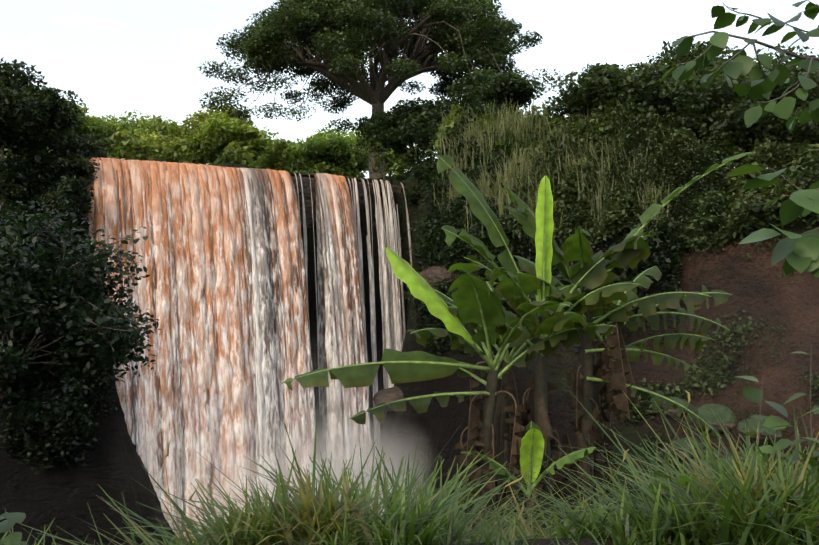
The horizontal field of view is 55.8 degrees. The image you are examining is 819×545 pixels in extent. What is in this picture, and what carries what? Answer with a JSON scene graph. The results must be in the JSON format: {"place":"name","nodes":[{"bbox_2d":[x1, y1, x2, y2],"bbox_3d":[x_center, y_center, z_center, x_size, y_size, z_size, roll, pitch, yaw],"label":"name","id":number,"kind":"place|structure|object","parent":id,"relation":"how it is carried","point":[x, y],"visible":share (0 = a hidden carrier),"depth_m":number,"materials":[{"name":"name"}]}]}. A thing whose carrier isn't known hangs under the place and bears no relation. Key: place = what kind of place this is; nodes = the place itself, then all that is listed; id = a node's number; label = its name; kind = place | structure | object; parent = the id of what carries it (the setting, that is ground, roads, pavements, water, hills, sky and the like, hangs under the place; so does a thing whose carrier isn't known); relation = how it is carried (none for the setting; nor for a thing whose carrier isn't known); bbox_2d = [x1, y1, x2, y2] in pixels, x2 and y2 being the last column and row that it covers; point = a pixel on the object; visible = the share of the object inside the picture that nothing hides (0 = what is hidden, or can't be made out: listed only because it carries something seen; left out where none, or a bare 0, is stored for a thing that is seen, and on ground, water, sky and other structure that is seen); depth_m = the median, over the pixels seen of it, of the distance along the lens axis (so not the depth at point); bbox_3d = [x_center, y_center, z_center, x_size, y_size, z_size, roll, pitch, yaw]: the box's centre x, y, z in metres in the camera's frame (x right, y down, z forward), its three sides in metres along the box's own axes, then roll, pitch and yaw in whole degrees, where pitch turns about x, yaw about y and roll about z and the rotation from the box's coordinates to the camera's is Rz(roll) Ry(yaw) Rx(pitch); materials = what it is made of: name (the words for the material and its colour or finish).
{"place":"outdoors","nodes":[
{"label":"outdoors","id":0,"kind":"place"},
{"bbox_2d":[34,156,404,227],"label":"fall cliff","id":1,"kind":"structure","parent":0,"point":[308,188],"depth_m":50.50,"materials":[{"name":"black stone"}]},
{"bbox_2d":[85,157,411,542],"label":"waterfall","id":2,"kind":"structure","parent":1,"relation":"on","point":[221,251],"depth_m":45.02,"materials":[{"name":"liquid"}]},
{"bbox_2d":[0,158,818,544],"bbox_3d":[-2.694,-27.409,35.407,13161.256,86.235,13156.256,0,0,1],"label":"ground","id":3,"kind":"structure","parent":0,"point":[64,496],"depth_m":37.27,"materials":[{"name":"brown soil"}]},
{"bbox_2d":[0,80,12,114],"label":"bank tree","id":4,"kind":"object","parent":3,"relation":"on","point":[1,81],"visible":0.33,"depth_m":38.82,"materials":[{"name":"green plant"}]},
{"bbox_2d":[0,145,27,165],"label":"tree","id":5,"kind":"object","parent":3,"relation":"on","point":[7,154],"visible":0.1,"depth_m":81.42,"materials":[{"name":"green plant"}]},
{"bbox_2d":[0,85,53,176],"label":"bank tree","id":6,"kind":"object","parent":3,"relation":"on","point":[16,117],"visible":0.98,"depth_m":39.96,"materials":[{"name":"green plant"}]},
{"bbox_2d":[0,57,68,157],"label":"bank tree","id":7,"kind":"object","parent":3,"relation":"on","point":[20,78],"visible":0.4,"depth_m":41.48,"materials":[{"name":"green plant"}]},
{"bbox_2d":[15,85,82,147],"bbox_3d":[-20.790,-7.878,43.291,4.076,4.706,4.891,0,0,-44],"label":"bank tree","id":8,"kind":"object","parent":3,"relation":"on","point":[66,126],"visible":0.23,"depth_m":42.77,"materials":[{"name":"green plant"}]},
{"bbox_2d":[0,133,109,246],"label":"bank bushes","id":9,"kind":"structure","parent":3,"relation":"on","point":[83,165],"depth_m":41.21,"materials":[{"name":"green plant"}]},
{"bbox_2d":[0,131,118,474],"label":"bank scrub","id":10,"kind":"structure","parent":3,"relation":"on","point":[18,173],"depth_m":38.54,"materials":[{"name":"green plant"}]},
{"bbox_2d":[55,126,95,292],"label":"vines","id":11,"kind":"object","parent":10,"relation":"on","point":[70,187],"visible":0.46,"depth_m":39.42,"materials":[{"name":"green plant"}]},
{"bbox_2d":[0,200,161,421],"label":"bush","id":12,"kind":"object","parent":3,"relation":"on","point":[41,285],"depth_m":11.33,"materials":[{"name":"green plant"}]},
{"bbox_2d":[35,99,129,154],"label":"tree","id":13,"kind":"object","parent":3,"relation":"on","point":[87,124],"visible":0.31,"depth_m":77.51,"materials":[{"name":"green plant"}]},
{"bbox_2d":[101,109,158,159],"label":"tree","id":14,"kind":"object","parent":3,"relation":"on","point":[126,125],"visible":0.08,"depth_m":99.17,"materials":[{"name":"green plant"}]},
{"bbox_2d":[128,114,188,155],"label":"tree","id":15,"kind":"object","parent":3,"relation":"on","point":[159,126],"visible":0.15,"depth_m":87.15,"materials":[{"name":"green plant"}]},
{"bbox_2d":[127,132,209,164],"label":"tree","id":16,"kind":"object","parent":3,"relation":"on","point":[160,141],"visible":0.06,"depth_m":77.78,"materials":[{"name":"green plant"}]},
{"bbox_2d":[175,104,267,143],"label":"tree","id":17,"kind":"object","parent":3,"relation":"on","point":[199,117],"visible":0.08,"depth_m":85.19,"materials":[{"name":"green plant"}]},
{"bbox_2d":[179,111,271,165],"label":"tree","id":18,"kind":"object","parent":3,"relation":"on","point":[212,139],"visible":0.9,"depth_m":74.07,"materials":[{"name":"green plant"}]},
{"bbox_2d":[209,125,279,164],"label":"tree","id":19,"kind":"object","parent":3,"relation":"on","point":[269,138],"depth_m":100.76,"materials":[{"name":"green plant"}]},
{"bbox_2d":[99,129,420,180],"bbox_3d":[-13.394,-8.661,60.286,28.644,3.981,10.482,0,0,1],"label":"scrub","id":20,"kind":"object","parent":3,"relation":"on","point":[144,150],"visible":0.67,"depth_m":56.77,"materials":[{"name":"green plant"}]},
{"bbox_2d":[247,137,306,171],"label":"tree","id":21,"kind":"object","parent":3,"relation":"on","point":[273,143],"visible":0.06,"depth_m":82.09,"materials":[{"name":"green plant"}]},
{"bbox_2d":[279,135,368,177],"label":"tree","id":22,"kind":"object","parent":3,"relation":"on","point":[337,153],"visible":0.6,"depth_m":78.36,"materials":[{"name":"green plant"}]},
{"bbox_2d":[290,132,358,169],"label":"tree","id":23,"kind":"object","parent":3,"relation":"on","point":[320,135],"visible":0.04,"depth_m":90.17,"materials":[{"name":"green plant"}]},
{"bbox_2d":[297,125,366,171],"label":"tree","id":24,"kind":"object","parent":3,"relation":"on","point":[326,132],"visible":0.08,"depth_m":103.41,"materials":[{"name":"green plant"}]},
{"bbox_2d":[327,129,408,175],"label":"tree","id":25,"kind":"object","parent":3,"relation":"on","point":[350,133],"visible":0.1,"depth_m":99.09,"materials":[{"name":"green plant"}]},
{"bbox_2d":[197,0,563,178],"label":"tree","id":26,"kind":"object","parent":3,"relation":"on","point":[339,38],"visible":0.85,"depth_m":60.62,"materials":[{"name":"green plant"}]},
{"bbox_2d":[350,110,410,179],"bbox_3d":[-1.972,-9.673,59.804,5.359,5.864,5.776,0,0,-36],"label":"tree","id":27,"kind":"object","parent":3,"relation":"on","point":[371,125],"visible":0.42,"depth_m":58.49,"materials":[{"name":"green plant"}]},
{"bbox_2d":[373,386,403,410],"bbox_3d":[-0.923,8.339,51.307,3.020,1.546,2.768,0,0,1],"label":"rock","id":28,"kind":"object","parent":3,"relation":"on","point":[392,394],"depth_m":50.31,"materials":[{"name":"stone"}]},
{"bbox_2d":[373,96,434,151],"bbox_3d":[-0.227,-10.021,58.058,5.644,6.116,5.563,0,0,41],"label":"tree","id":29,"kind":"object","parent":3,"relation":"on","point":[399,114],"visible":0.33,"depth_m":56.85,"materials":[{"name":"green plant"}]},
{"bbox_2d":[0,343,818,544],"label":"leafy plants","id":30,"kind":"object","parent":3,"relation":"on","point":[751,393],"visible":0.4,"depth_m":4.67,"materials":[{"name":"green plant"}]},
{"bbox_2d":[394,108,451,157],"bbox_3d":[1.718,-9.617,55.597,4.692,4.433,4.665,0,0,-37],"label":"tree","id":31,"kind":"object","parent":3,"relation":"on","point":[414,127],"visible":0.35,"depth_m":54.55,"materials":[{"name":"green plant"}]},
{"bbox_2d":[413,96,456,155],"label":"tree","id":32,"kind":"object","parent":3,"relation":"on","point":[429,108],"visible":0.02,"depth_m":56.45,"materials":[{"name":"green plant"}]},
{"bbox_2d":[419,264,458,291],"bbox_3d":[2.009,0.516,49.811,3.249,2.148,2.979,0,0,44],"label":"rock","id":33,"kind":"object","parent":3,"relation":"on","point":[431,273],"visible":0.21,"depth_m":48.50,"materials":[{"name":"stone"}]},
{"bbox_2d":[281,247,615,541],"bbox_3d":[0.507,2.474,10.833,4.343,5.649,2.795,0,0,1],"label":"banana","id":34,"kind":"object","parent":3,"relation":"on","point":[479,302],"visible":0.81,"depth_m":10.54,"materials":[{"name":"green plant"}]},
{"bbox_2d":[402,161,498,317],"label":"bushes","id":35,"kind":"object","parent":3,"relation":"on","point":[413,198],"visible":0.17,"depth_m":49.93,"materials":[{"name":"green plant"}]},
{"bbox_2d":[402,95,513,357],"bbox_3d":[2.995,-3.200,51.513,6.407,17.146,16.112,0,0,-35],"label":"scrub","id":36,"kind":"object","parent":3,"relation":"on","point":[429,169],"visible":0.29,"depth_m":48.94,"materials":[{"name":"green plant"}]},
{"bbox_2d":[434,71,504,115],"bbox_3d":[4.658,-11.573,55.198,6.438,5.754,4.562,0,0,-28],"label":"tree","id":37,"kind":"object","parent":3,"relation":"on","point":[472,91],"visible":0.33,"depth_m":54.47,"materials":[{"name":"green plant"}]},
{"bbox_2d":[406,262,581,527],"bbox_3d":[1.351,2.828,12.109,2.993,5.958,2.609,0,0,22],"label":"banana","id":38,"kind":"object","parent":3,"relation":"on","point":[503,436],"visible":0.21,"depth_m":12.05,"materials":[{"name":"plant"}]},
{"bbox_2d":[478,71,545,118],"bbox_3d":[6.987,-11.425,53.394,4.731,5.073,5.112,0,0,1],"label":"tree","id":39,"kind":"object","parent":3,"relation":"on","point":[509,85],"visible":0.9,"depth_m":52.40,"materials":[{"name":"green plant"}]},
{"bbox_2d":[460,421,595,538],"bbox_3d":[1.496,3.469,10.251,1.700,3.056,1.405,0,0,1],"label":"banana","id":40,"kind":"object","parent":3,"relation":"on","point":[532,441],"visible":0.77,"depth_m":9.95,"materials":[{"name":"green plant"}]},
{"bbox_2d":[437,155,646,536],"bbox_3d":[1.951,1.755,11.071,2.886,6.972,3.073,0,0,31],"label":"banana","id":41,"kind":"object","parent":3,"relation":"on","point":[513,289],"visible":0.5,"depth_m":11.04,"materials":[{"name":"green plant"}]},
{"bbox_2d":[413,220,683,357],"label":"scrub slope","id":42,"kind":"structure","parent":3,"relation":"on","point":[663,251],"depth_m":37.92,"materials":[{"name":"green plant"}]},
{"bbox_2d":[433,92,679,238],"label":"hanging vines","id":43,"kind":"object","parent":3,"relation":"on","point":[511,124],"depth_m":46.06,"materials":[{"name":"green plant"}]},
{"bbox_2d":[413,100,772,170],"bbox_3d":[11.942,-8.383,49.692,25.488,7.021,12.144,0,0,44],"label":"scrub","id":44,"kind":"object","parent":3,"relation":"on","point":[558,120],"visible":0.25,"depth_m":47.81,"materials":[{"name":"green plant"}]},
{"bbox_2d":[545,62,677,125],"bbox_3d":[11.704,-9.289,45.912,7.373,6.029,7.550,0,0,-16],"label":"tree","id":45,"kind":"object","parent":3,"relation":"on","point":[581,97],"visible":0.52,"depth_m":44.31,"materials":[{"name":"green plant"}]},
{"bbox_2d":[513,255,731,534],"bbox_3d":[3.453,2.746,11.887,3.089,6.030,2.427,0,0,-23],"label":"banana","id":46,"kind":"object","parent":3,"relation":"on","point":[673,340],"visible":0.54,"depth_m":12.17,"materials":[{"name":"plant"}]},
{"bbox_2d":[503,152,755,516],"bbox_3d":[3.160,1.782,11.461,2.775,7.217,3.158,0,0,42],"label":"banana","id":47,"kind":"object","parent":3,"relation":"on","point":[576,246],"visible":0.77,"depth_m":11.51,"materials":[{"name":"green plant"}]},
{"bbox_2d":[459,103,818,253],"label":"slope scrub","id":48,"kind":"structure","parent":3,"relation":"on","point":[748,205],"depth_m":39.27,"materials":[{"name":"green plant"}]},
{"bbox_2d":[471,161,818,228],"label":"slope bushes","id":49,"kind":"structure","parent":48,"relation":"on","point":[711,198],"depth_m":38.16,"materials":[{"name":"green plant"}]},
{"bbox_2d":[661,397,688,416],"bbox_3d":[12.051,6.048,34.867,1.266,0.903,1.632,0,0,1],"label":"boulder","id":50,"kind":"object","parent":3,"relation":"on","point":[682,402],"depth_m":34.49,"materials":[{"name":"stone"}]},
{"bbox_2d":[592,37,764,134],"bbox_3d":[14.997,-9.349,43.532,9.446,7.490,8.554,0,0,1],"label":"tree","id":51,"kind":"object","parent":3,"relation":"on","point":[644,77],"visible":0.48,"depth_m":41.53,"materials":[{"name":"green plant"}]},
{"bbox_2d":[668,437,705,459],"bbox_3d":[12.194,7.668,33.587,1.813,1.001,1.324,0,0,1],"label":"boulder","id":52,"kind":"object","parent":3,"relation":"on","point":[684,441],"depth_m":33.14,"materials":[{"name":"green stone"}]},
{"bbox_2d":[650,41,755,114],"bbox_3d":[16.806,-9.831,46.409,9.145,7.902,8.277,0,0,1],"label":"bush","id":53,"kind":"object","parent":3,"relation":"on","point":[726,52],"depth_m":44.30,"materials":[{"name":"green plant"}]},
{"bbox_2d":[612,232,818,473],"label":"slope weeds","id":54,"kind":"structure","parent":3,"relation":"on","point":[698,384],"depth_m":34.21,"materials":[{"name":"green plant"}]},
{"bbox_2d":[694,403,736,431],"bbox_3d":[13.340,6.284,33.367,1.948,1.200,1.878,0,0,1],"label":"boulder","id":55,"kind":"object","parent":3,"relation":"on","point":[728,418],"depth_m":32.78,"materials":[{"name":"green stone"}]},
{"bbox_2d":[651,59,817,162],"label":"bush","id":56,"kind":"object","parent":3,"relation":"on","point":[738,106],"visible":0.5,"depth_m":38.81,"materials":[{"name":"green plant"}]},
{"bbox_2d":[660,0,818,130],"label":"tree branch","id":57,"kind":"object","parent":3,"relation":"on","point":[742,62],"visible":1,"depth_m":4.35,"materials":[{"name":"green plant"}]},
{"bbox_2d":[730,450,763,469],"bbox_3d":[13.953,7.757,31.790,1.433,0.882,1.304,0,0,1],"label":"boulder","id":58,"kind":"object","parent":3,"relation":"on","point":[742,458],"depth_m":31.54,"materials":[{"name":"stone"}]},
{"bbox_2d":[736,414,785,442],"bbox_3d":[14.593,6.502,32.061,1.844,1.192,1.613,0,0,42],"label":"boulder","id":59,"kind":"object","parent":3,"relation":"on","point":[752,424],"depth_m":31.59,"materials":[{"name":"green stone"}]},
{"bbox_2d":[719,43,818,91],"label":"bush","id":60,"kind":"object","parent":3,"relation":"on","point":[789,49],"visible":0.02,"depth_m":42.74,"materials":[{"name":"green plant"}]},
{"bbox_2d":[725,164,818,277],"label":"edge leaves","id":61,"kind":"object","parent":3,"relation":"on","point":[804,255],"visible":1,"depth_m":3.72,"materials":[{"name":"green plant"}]},
{"bbox_2d":[734,64,818,177],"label":"bush","id":62,"kind":"object","parent":3,"relation":"on","point":[809,129],"visible":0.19,"depth_m":37.86,"materials":[{"name":"green plant"}]},
{"bbox_2d":[776,453,818,473],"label":"boulder","id":63,"kind":"object","parent":3,"relation":"on","point":[784,465],"depth_m":30.54,"materials":[{"name":"grey stone"}]},
{"bbox_2d":[0,390,818,544],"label":"grass","id":64,"kind":"structure","parent":0,"point":[739,508],"depth_m":4.30,"materials":[{"name":"green plant"}]},
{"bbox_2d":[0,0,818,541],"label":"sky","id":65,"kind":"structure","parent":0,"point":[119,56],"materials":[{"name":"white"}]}
]}

